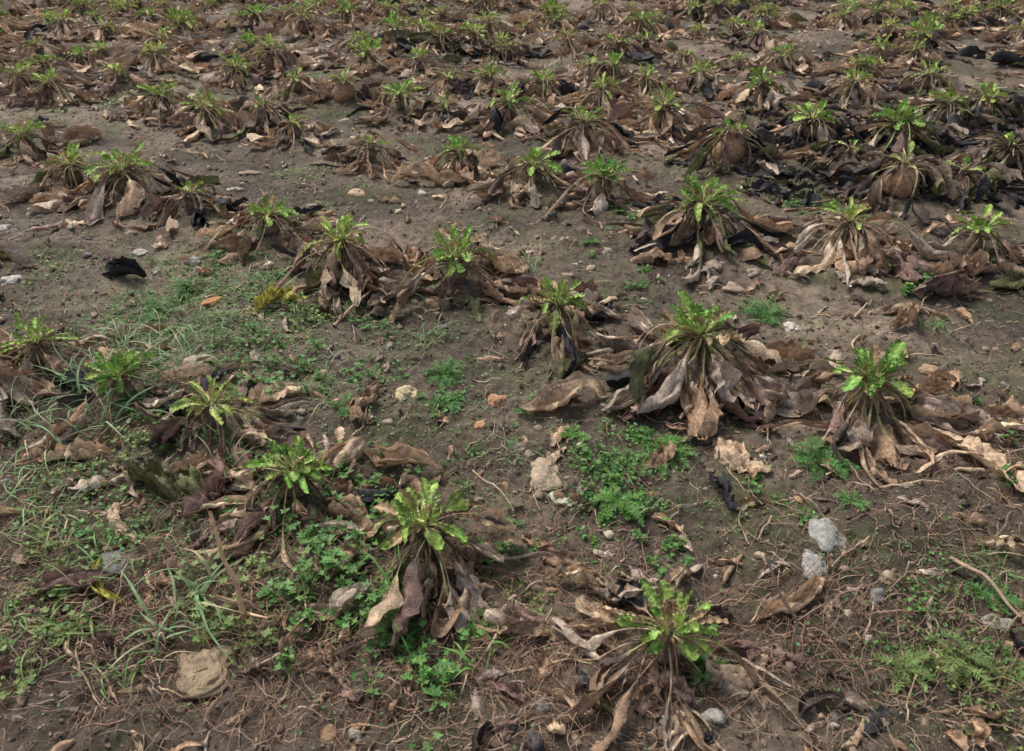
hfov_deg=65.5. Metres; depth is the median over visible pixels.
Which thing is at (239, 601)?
dead stalk
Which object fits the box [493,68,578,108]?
wilted beet plant
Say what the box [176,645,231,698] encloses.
stone
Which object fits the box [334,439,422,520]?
cranesbill patch
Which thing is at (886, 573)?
stone
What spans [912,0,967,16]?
wilted beet plant
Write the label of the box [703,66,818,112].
wilted beet plant
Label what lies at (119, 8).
wilted beet plant
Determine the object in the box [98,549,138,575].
stone
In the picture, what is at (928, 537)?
stalk litter
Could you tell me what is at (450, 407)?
chickweed patch
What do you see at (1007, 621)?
stone
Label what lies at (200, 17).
wilted beet plant
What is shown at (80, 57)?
wilted beet plant
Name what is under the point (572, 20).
wilted beet plant
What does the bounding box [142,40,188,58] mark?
wilted beet plant
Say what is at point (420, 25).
wilted beet plant
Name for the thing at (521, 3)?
wilted beet plant
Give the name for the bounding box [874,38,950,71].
wilted beet plant
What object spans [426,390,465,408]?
mayweed plant
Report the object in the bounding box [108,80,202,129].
wilted beet plant
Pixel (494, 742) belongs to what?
soil clods
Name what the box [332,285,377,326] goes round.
dead stalk
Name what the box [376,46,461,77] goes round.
wilted beet plant
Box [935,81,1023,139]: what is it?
wilted beet plant
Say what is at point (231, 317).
grass tuft
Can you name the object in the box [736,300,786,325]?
mayweed plant
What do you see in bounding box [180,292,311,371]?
chickweed patch
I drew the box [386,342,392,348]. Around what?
stone
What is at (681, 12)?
wilted beet plant
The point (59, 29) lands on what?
wilted beet plant
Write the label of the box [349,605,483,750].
cranesbill patch
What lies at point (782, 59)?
wilted beet plant
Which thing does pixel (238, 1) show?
wilted beet plant
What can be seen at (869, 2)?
wilted beet plant
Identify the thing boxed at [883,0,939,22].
wilted beet plant
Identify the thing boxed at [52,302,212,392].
grass tuft
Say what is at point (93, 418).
grass tuft
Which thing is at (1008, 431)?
chickweed patch
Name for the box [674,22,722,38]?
wilted beet plant
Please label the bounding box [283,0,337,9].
wilted beet plant
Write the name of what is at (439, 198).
stone
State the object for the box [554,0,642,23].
wilted beet plant
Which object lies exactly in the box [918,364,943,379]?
stone
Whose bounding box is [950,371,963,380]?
stone
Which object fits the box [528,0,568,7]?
wilted beet plant
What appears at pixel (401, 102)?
wilted beet plant
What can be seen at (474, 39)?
wilted beet plant
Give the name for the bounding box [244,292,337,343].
chickweed patch
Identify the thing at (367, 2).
wilted beet plant
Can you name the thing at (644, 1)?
wilted beet plant
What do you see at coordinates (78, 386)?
grass tuft
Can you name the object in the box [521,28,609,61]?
wilted beet plant
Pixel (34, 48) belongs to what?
wilted beet plant
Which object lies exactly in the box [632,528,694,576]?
chickweed patch
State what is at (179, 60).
wilted beet plant
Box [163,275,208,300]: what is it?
mayweed plant
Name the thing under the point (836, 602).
stone
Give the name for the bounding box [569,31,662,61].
wilted beet plant
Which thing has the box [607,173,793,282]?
wilted beet plant
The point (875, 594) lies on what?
stone
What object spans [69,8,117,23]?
wilted beet plant
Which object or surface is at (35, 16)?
wilted beet plant
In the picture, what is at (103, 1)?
wilted beet plant
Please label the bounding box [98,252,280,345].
chickweed patch
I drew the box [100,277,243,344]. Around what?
grass tuft
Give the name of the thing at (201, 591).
grass tuft
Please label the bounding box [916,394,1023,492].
wilted beet plant
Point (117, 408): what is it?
chickweed patch
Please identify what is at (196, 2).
wilted beet plant
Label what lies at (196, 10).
wilted beet plant
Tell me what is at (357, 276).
wilted beet plant
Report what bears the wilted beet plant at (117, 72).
on the ground
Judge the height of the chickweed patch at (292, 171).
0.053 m
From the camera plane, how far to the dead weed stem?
1.37 m
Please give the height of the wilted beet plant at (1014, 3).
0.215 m
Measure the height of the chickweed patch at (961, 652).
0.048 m
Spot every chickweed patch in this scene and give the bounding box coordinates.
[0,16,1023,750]
[0,249,83,288]
[0,290,188,441]
[0,541,94,698]
[12,407,164,551]
[37,464,182,571]
[51,78,131,112]
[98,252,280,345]
[104,352,235,424]
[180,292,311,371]
[208,229,274,268]
[217,95,282,141]
[218,259,307,304]
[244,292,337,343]
[271,163,372,217]
[314,352,390,396]
[348,311,399,328]
[359,327,481,382]
[416,390,465,430]
[423,440,484,498]
[474,557,552,638]
[507,393,535,429]
[551,490,616,602]
[564,413,668,519]
[579,427,669,521]
[582,237,598,257]
[604,195,654,230]
[620,265,665,304]
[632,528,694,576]
[681,616,743,691]
[740,472,817,526]
[767,188,835,215]
[870,536,1009,659]
[883,575,1023,750]
[936,392,1017,441]
[999,463,1023,486]
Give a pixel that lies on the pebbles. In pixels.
(716, 715)
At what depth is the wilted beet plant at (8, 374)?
2.04 m
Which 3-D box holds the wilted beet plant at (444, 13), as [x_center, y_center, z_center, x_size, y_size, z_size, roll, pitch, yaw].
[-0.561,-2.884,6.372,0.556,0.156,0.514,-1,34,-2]
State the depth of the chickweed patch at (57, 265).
2.63 m
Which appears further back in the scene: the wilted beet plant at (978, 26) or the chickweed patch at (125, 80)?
the wilted beet plant at (978, 26)
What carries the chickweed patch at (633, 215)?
on the ground
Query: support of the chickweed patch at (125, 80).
on the ground
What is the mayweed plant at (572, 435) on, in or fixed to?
on the ground
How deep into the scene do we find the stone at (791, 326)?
2.37 m
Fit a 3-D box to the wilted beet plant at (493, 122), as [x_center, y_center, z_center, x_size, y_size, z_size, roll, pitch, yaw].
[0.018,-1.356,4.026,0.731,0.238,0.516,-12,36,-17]
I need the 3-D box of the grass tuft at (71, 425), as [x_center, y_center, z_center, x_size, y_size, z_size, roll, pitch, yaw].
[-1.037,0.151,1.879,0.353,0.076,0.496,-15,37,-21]
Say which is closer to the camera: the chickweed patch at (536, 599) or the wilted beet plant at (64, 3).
the chickweed patch at (536, 599)
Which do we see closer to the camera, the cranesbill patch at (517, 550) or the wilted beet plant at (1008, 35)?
the cranesbill patch at (517, 550)
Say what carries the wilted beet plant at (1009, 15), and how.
on the ground
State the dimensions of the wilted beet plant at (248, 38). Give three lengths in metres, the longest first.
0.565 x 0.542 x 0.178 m
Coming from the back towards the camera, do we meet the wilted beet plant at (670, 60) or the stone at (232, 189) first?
the wilted beet plant at (670, 60)
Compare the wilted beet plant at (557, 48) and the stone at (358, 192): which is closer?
the stone at (358, 192)
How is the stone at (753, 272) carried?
on the ground
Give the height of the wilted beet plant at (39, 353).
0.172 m
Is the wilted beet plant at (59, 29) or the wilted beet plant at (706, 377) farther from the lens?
the wilted beet plant at (59, 29)
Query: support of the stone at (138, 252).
on the ground
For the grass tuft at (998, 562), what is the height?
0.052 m
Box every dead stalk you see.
[208,511,267,619]
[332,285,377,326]
[949,556,1021,617]
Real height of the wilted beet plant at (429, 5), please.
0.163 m
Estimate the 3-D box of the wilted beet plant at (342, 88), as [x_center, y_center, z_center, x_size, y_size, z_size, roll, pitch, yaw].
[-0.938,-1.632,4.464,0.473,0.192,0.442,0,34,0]
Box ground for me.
[0,0,1023,750]
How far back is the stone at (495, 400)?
2.03 m
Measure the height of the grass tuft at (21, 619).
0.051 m
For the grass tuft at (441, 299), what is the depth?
2.43 m
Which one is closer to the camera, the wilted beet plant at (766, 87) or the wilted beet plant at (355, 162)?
the wilted beet plant at (355, 162)
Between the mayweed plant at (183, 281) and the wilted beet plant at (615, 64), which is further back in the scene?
the wilted beet plant at (615, 64)
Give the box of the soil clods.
[0,0,1023,750]
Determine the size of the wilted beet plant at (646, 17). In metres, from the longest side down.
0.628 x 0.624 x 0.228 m
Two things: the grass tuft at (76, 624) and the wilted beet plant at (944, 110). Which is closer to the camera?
the grass tuft at (76, 624)
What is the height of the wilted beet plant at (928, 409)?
0.227 m
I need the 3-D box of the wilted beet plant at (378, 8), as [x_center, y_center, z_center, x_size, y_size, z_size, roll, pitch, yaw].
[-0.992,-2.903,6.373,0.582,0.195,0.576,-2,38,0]
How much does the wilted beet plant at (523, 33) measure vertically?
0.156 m
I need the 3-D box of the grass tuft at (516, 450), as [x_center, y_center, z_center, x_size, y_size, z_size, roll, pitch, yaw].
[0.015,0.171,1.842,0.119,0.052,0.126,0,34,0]
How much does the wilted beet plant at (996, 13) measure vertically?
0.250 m
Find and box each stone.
[0,224,11,229]
[0,275,21,284]
[91,312,97,318]
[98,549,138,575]
[132,249,149,255]
[152,267,160,274]
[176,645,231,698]
[185,255,201,266]
[200,296,222,306]
[226,187,243,191]
[239,170,265,175]
[347,188,364,196]
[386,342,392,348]
[395,385,417,399]
[435,194,444,199]
[474,420,485,428]
[488,394,506,407]
[512,443,526,450]
[530,457,562,491]
[549,491,573,506]
[603,247,612,253]
[704,260,721,271]
[720,281,746,293]
[746,268,760,277]
[783,322,799,331]
[801,549,827,578]
[808,517,847,552]
[831,598,840,607]
[846,587,858,594]
[868,586,884,603]
[879,570,894,584]
[898,483,913,488]
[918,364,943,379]
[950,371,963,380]
[980,614,1014,632]
[995,433,1005,441]
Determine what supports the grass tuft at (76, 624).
on the ground
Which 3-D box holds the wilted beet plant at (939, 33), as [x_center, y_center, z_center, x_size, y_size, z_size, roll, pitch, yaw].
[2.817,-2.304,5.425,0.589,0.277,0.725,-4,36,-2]
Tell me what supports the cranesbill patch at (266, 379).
on the ground
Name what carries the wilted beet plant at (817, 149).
on the ground
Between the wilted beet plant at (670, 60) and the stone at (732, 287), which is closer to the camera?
the stone at (732, 287)
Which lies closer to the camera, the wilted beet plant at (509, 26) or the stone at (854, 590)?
the stone at (854, 590)
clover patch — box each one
[901,275,934,298]
[906,270,936,282]
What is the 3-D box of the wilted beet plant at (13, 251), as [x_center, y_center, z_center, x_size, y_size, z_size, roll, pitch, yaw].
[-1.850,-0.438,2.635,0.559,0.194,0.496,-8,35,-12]
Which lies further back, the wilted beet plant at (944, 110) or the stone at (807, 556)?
the wilted beet plant at (944, 110)
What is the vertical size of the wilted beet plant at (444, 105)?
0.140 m
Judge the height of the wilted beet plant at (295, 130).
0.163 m
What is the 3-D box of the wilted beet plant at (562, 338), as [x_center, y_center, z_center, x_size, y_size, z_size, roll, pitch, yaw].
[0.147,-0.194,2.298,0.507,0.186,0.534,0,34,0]
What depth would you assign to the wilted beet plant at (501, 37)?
5.40 m
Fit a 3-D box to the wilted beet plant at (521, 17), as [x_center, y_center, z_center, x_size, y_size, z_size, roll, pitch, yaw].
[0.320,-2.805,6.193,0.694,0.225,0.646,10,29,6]
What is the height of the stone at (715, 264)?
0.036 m
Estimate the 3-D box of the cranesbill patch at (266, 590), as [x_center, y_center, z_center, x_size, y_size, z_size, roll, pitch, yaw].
[-0.411,0.433,1.466,0.170,0.060,0.215,16,37,23]
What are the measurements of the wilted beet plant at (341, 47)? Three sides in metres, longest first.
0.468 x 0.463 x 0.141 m
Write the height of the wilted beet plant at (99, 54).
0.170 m
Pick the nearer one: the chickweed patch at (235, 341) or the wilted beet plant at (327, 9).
the chickweed patch at (235, 341)
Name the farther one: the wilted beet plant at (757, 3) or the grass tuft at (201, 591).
the wilted beet plant at (757, 3)
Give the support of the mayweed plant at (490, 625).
on the ground
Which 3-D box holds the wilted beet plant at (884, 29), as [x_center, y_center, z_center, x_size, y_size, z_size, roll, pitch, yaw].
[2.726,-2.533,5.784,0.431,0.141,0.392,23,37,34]
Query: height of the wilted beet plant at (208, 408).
0.164 m
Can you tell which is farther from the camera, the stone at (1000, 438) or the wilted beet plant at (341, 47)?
the wilted beet plant at (341, 47)
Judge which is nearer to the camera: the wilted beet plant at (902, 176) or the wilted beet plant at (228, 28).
the wilted beet plant at (902, 176)
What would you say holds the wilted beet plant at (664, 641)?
on the ground
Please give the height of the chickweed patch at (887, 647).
0.037 m
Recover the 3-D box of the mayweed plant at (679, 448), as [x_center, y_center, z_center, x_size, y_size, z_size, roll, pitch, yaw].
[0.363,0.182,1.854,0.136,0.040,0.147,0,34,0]
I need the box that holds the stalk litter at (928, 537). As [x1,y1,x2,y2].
[0,19,1023,750]
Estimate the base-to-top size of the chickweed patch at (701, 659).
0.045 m
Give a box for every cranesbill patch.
[114,399,230,472]
[170,526,279,667]
[199,444,323,513]
[211,325,332,403]
[256,564,353,674]
[261,490,398,611]
[320,462,349,504]
[326,575,435,669]
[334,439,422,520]
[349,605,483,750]
[449,536,494,573]
[485,517,541,561]
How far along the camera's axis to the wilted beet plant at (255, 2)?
6.91 m
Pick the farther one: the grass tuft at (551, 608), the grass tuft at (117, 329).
the grass tuft at (117, 329)
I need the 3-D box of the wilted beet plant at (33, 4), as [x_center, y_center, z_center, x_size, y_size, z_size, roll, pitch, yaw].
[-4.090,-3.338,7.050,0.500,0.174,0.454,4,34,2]
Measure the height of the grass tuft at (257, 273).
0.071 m
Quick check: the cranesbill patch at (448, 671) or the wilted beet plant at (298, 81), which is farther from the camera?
the wilted beet plant at (298, 81)
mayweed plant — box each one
[126,294,172,322]
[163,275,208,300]
[308,73,325,79]
[328,392,353,417]
[387,611,414,626]
[421,358,467,391]
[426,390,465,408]
[475,609,494,628]
[559,424,589,440]
[582,484,610,507]
[589,483,646,524]
[630,425,662,450]
[641,434,697,476]
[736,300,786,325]
[787,435,860,483]
[830,489,871,510]
[871,640,937,693]
[936,629,1002,691]
[963,573,1023,615]
[987,645,1023,688]
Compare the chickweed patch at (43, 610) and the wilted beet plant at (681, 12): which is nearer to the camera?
the chickweed patch at (43, 610)
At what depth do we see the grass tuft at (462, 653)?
1.40 m
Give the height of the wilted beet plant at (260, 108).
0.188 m
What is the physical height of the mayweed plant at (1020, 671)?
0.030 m
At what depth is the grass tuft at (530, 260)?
2.65 m
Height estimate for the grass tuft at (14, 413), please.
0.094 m
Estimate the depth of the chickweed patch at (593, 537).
1.66 m
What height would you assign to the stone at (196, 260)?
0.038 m
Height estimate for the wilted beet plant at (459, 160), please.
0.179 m
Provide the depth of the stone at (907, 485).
1.75 m
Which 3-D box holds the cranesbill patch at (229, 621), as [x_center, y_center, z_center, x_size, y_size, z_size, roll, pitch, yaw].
[-0.543,0.411,1.498,0.204,0.056,0.336,-10,35,-15]
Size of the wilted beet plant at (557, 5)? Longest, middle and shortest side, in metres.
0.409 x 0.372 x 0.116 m
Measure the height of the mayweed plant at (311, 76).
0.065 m
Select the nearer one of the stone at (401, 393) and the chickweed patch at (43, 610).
the chickweed patch at (43, 610)
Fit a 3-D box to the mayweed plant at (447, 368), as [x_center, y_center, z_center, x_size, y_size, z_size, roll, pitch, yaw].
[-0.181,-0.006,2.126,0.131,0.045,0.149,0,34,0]
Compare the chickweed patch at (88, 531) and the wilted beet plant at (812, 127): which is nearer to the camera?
the chickweed patch at (88, 531)
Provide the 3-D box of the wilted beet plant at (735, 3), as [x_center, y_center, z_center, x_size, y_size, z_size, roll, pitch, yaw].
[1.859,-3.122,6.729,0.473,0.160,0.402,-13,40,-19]
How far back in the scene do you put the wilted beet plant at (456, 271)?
2.49 m
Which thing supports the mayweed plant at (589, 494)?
on the ground
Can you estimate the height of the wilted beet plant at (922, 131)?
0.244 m
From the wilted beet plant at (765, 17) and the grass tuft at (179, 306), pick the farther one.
the wilted beet plant at (765, 17)
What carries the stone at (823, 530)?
on the ground
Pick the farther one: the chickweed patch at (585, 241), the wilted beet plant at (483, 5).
the wilted beet plant at (483, 5)
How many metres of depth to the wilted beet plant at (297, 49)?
5.22 m
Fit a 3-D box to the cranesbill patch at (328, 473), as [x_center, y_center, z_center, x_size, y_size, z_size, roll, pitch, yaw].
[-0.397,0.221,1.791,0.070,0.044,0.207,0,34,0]
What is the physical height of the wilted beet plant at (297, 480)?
0.168 m
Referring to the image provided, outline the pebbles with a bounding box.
[0,1,1023,750]
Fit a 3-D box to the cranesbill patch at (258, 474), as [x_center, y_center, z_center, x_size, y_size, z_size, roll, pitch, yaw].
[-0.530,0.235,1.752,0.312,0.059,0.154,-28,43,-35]
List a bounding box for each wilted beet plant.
[0,0,45,14]
[0,5,51,23]
[0,16,34,35]
[0,25,21,35]
[0,30,27,53]
[0,50,36,70]
[0,53,98,84]
[0,59,95,105]
[0,67,99,110]
[0,117,102,166]
[0,142,140,202]
[0,220,63,282]
[0,312,126,387]
[0,342,54,440]
[3,35,90,64]
[16,9,120,41]
[19,0,68,8]
[27,141,219,225]
[28,346,213,461]
[30,14,71,25]
[38,0,109,9]
[48,45,108,69]
[52,0,124,17]
[57,40,124,69]
[58,16,144,41]
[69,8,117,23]
[80,0,138,17]
[81,61,160,95]
[95,0,144,4]
[95,39,219,77]
[103,0,171,12]
[106,26,224,56]
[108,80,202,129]
[111,7,193,25]
[119,0,204,19]
[123,5,229,48]
[132,180,250,235]
[139,368,309,472]
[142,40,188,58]
[145,86,273,143]
[154,4,218,30]
[156,0,205,5]
[173,426,403,573]
[176,188,351,264]
[187,0,233,14]
[195,52,296,92]
[201,29,263,58]
[205,0,271,5]
[207,30,327,76]
[208,9,257,33]
[212,92,312,141]
[224,3,292,29]
[241,33,309,65]
[241,111,339,152]
[245,0,302,6]
[250,4,364,42]
[263,2,302,22]
[263,67,331,105]
[266,0,343,23]
[270,212,437,310]
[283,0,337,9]
[287,0,389,30]
[299,66,389,106]
[306,466,554,646]
[310,131,417,181]
[313,36,437,75]
[317,0,366,12]
[325,30,391,52]
[337,10,433,49]
[350,0,406,8]
[350,79,455,127]
[361,0,418,23]
[367,224,537,322]
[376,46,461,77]
[384,23,475,55]
[395,7,449,23]
[398,0,438,15]
[408,16,456,33]
[408,21,529,56]
[410,66,492,99]
[414,93,490,130]
[419,5,475,24]
[420,134,501,187]
[436,81,573,141]
[445,0,520,14]
[448,59,531,98]
[454,10,539,39]
[466,147,593,208]
[469,30,531,57]
[472,38,551,66]
[479,276,647,376]
[492,0,540,7]
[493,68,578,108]
[501,20,540,38]
[506,0,593,30]
[519,105,660,163]
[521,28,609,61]
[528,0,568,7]
[533,12,594,31]
[540,153,680,217]
[541,2,575,14]
[551,566,790,750]
[553,54,624,84]
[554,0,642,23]
[555,71,651,123]
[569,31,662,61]
[573,50,648,86]
[586,290,799,439]
[599,83,745,143]
[600,0,650,2]
[600,10,678,41]
[607,63,693,98]
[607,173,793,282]
[617,1,648,16]
[617,19,676,40]
[620,31,677,56]
[626,9,684,28]
[644,0,731,12]
[648,50,714,70]
[649,59,753,98]
[661,0,719,24]
[662,118,797,177]
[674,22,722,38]
[686,0,751,22]
[702,51,771,74]
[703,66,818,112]
[709,15,758,33]
[717,19,802,53]
[722,0,740,13]
[722,2,805,30]
[726,0,788,14]
[728,0,775,12]
[746,4,798,29]
[747,42,835,80]
[752,339,980,485]
[759,99,888,151]
[760,0,810,6]
[771,197,957,287]
[791,137,886,183]
[796,68,904,110]
[803,0,874,13]
[809,4,873,31]
[811,53,908,82]
[812,0,884,24]
[816,99,975,159]
[818,141,972,231]
[834,33,922,66]
[838,55,894,79]
[848,1,921,27]
[853,0,917,9]
[856,17,910,38]
[867,15,986,62]
[873,59,972,97]
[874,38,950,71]
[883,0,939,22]
[888,156,1023,210]
[894,9,971,41]
[896,80,1017,137]
[907,204,1023,275]
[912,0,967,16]
[912,9,986,32]
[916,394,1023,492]
[919,0,1006,35]
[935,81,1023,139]
[937,131,1023,178]
[951,0,1016,9]
[966,0,1023,25]
[974,19,1023,48]
[987,7,1023,19]
[988,241,1023,288]
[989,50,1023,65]
[1001,0,1023,10]
[1005,0,1023,15]
[1014,50,1023,56]
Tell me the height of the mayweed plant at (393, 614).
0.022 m
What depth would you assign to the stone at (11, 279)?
2.56 m
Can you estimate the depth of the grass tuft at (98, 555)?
1.57 m
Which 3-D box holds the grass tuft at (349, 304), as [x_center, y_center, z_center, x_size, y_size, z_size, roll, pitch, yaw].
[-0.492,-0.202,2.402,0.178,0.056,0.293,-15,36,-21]
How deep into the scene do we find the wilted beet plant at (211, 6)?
6.79 m
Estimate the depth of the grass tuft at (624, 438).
1.91 m
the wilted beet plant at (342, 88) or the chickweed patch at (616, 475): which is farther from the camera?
the wilted beet plant at (342, 88)
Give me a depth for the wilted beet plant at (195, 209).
2.97 m
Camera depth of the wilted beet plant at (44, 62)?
4.81 m
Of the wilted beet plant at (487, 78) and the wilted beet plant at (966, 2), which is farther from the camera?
the wilted beet plant at (966, 2)
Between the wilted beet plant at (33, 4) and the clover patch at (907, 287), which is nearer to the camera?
the clover patch at (907, 287)
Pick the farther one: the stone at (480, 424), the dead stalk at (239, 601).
the stone at (480, 424)
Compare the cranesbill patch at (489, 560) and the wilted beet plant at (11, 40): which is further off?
the wilted beet plant at (11, 40)
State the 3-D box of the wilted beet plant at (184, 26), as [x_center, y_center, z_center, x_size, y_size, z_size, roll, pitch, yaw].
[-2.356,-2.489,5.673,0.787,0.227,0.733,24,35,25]
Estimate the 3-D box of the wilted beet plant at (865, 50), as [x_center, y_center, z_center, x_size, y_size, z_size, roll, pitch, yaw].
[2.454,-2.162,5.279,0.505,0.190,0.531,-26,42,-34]
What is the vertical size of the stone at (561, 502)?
0.015 m
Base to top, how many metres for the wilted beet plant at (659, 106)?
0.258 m
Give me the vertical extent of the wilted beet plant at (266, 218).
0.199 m
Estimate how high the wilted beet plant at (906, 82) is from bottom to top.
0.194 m
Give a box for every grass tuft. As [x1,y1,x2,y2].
[0,366,92,420]
[0,386,142,511]
[0,450,73,539]
[0,451,112,544]
[0,506,101,592]
[0,587,105,672]
[7,598,119,687]
[19,341,157,406]
[21,352,140,402]
[35,518,168,607]
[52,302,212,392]
[67,596,196,703]
[72,313,156,368]
[85,384,173,448]
[98,569,209,678]
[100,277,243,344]
[128,549,248,668]
[133,326,254,391]
[172,300,252,355]
[190,420,264,477]
[191,221,251,239]
[213,256,300,303]
[241,325,394,400]
[250,290,327,327]
[276,365,358,425]
[311,288,373,328]
[347,544,400,634]
[374,549,436,657]
[393,381,557,441]
[410,313,453,348]
[415,287,457,312]
[427,608,512,689]
[493,434,542,471]
[505,591,594,643]
[518,248,550,273]
[567,399,685,467]
[675,469,826,593]
[741,286,796,322]
[917,315,974,339]
[942,521,1023,585]
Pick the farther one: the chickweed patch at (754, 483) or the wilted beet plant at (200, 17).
the wilted beet plant at (200, 17)
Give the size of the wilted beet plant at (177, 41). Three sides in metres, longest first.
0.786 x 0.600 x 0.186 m
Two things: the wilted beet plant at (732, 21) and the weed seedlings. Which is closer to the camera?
the weed seedlings
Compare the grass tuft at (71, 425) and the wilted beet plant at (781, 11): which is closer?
the grass tuft at (71, 425)
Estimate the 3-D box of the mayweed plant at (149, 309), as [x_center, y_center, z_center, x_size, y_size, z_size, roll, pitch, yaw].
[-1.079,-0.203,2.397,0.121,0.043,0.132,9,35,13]
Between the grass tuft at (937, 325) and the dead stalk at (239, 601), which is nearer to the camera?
the dead stalk at (239, 601)
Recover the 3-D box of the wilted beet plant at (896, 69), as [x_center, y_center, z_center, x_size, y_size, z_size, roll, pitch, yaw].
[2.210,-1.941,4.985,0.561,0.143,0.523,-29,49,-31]
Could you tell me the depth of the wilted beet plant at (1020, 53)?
5.21 m
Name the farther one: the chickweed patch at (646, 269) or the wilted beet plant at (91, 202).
the wilted beet plant at (91, 202)
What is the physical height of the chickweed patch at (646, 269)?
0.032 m
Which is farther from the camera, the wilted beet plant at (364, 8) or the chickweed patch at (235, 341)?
the wilted beet plant at (364, 8)
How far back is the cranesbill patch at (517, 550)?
1.62 m
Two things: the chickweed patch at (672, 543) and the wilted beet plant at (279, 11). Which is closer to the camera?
the chickweed patch at (672, 543)
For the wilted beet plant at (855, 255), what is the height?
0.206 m
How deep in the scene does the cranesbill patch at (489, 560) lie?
1.58 m
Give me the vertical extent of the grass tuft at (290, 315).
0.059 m
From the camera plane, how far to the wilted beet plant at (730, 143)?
3.49 m
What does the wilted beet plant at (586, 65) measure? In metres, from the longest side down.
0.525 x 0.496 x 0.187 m
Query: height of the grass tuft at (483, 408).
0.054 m
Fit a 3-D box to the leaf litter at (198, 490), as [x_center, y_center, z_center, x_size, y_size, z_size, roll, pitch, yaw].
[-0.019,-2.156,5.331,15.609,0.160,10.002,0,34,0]
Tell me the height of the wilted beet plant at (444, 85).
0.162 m
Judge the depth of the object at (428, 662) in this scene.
1.44 m
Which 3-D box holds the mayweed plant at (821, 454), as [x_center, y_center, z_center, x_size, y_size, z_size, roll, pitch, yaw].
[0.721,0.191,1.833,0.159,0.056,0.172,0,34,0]
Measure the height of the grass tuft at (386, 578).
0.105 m
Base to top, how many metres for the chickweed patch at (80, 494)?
0.044 m
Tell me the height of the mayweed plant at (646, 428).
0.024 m
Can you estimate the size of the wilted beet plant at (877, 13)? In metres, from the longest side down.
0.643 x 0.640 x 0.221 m
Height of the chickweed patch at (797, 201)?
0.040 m
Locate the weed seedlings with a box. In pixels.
[0,77,1023,748]
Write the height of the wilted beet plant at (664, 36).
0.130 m
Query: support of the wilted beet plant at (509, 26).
on the ground
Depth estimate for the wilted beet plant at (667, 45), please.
5.40 m
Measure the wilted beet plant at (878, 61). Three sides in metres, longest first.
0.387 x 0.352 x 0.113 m
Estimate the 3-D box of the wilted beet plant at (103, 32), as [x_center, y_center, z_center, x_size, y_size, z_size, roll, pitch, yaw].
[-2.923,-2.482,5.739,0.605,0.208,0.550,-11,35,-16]
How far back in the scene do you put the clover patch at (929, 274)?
2.63 m
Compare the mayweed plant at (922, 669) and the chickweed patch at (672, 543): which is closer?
the mayweed plant at (922, 669)
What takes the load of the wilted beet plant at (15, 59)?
on the ground
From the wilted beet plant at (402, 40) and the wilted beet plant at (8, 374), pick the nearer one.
the wilted beet plant at (8, 374)
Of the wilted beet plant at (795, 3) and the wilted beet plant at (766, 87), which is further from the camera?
the wilted beet plant at (795, 3)
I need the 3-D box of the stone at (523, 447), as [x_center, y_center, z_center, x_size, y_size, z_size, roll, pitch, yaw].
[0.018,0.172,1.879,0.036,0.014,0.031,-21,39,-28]
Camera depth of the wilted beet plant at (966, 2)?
6.92 m
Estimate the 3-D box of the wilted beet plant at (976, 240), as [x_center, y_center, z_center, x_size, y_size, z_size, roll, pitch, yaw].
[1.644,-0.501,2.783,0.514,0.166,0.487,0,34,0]
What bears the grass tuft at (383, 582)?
on the ground
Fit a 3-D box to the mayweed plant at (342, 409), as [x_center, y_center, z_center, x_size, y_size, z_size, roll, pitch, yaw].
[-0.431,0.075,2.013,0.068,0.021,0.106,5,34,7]
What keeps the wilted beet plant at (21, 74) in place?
on the ground
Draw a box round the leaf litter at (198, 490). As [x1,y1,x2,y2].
[0,0,1023,750]
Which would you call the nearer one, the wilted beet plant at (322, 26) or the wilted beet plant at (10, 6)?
the wilted beet plant at (322, 26)
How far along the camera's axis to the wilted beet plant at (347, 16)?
6.12 m
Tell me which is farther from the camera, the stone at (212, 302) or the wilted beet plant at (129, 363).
the stone at (212, 302)
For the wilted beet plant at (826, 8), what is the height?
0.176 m
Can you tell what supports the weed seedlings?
on the ground
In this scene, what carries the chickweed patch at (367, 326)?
on the ground
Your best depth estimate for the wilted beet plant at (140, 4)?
6.89 m
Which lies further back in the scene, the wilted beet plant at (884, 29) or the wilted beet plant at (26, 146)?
the wilted beet plant at (884, 29)
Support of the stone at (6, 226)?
on the ground
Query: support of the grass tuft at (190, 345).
on the ground
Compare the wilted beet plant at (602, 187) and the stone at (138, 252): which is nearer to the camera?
the stone at (138, 252)
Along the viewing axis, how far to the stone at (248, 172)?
3.47 m
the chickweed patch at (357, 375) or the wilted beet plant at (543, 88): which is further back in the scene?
the wilted beet plant at (543, 88)
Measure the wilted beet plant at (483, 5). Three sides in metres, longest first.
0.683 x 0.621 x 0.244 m
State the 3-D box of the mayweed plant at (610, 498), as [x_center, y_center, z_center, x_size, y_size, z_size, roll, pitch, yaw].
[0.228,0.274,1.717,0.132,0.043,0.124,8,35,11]
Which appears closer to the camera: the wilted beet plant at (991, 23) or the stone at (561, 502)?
the stone at (561, 502)
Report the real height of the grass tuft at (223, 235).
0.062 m
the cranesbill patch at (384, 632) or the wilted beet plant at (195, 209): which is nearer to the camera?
the cranesbill patch at (384, 632)
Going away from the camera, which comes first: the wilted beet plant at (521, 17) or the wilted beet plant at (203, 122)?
the wilted beet plant at (203, 122)
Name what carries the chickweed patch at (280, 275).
on the ground
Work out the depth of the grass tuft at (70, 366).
2.05 m
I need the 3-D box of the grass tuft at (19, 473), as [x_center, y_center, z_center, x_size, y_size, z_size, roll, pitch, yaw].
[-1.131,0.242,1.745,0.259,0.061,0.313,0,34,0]
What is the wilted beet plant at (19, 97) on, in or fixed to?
on the ground
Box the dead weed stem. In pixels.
[765,556,831,652]

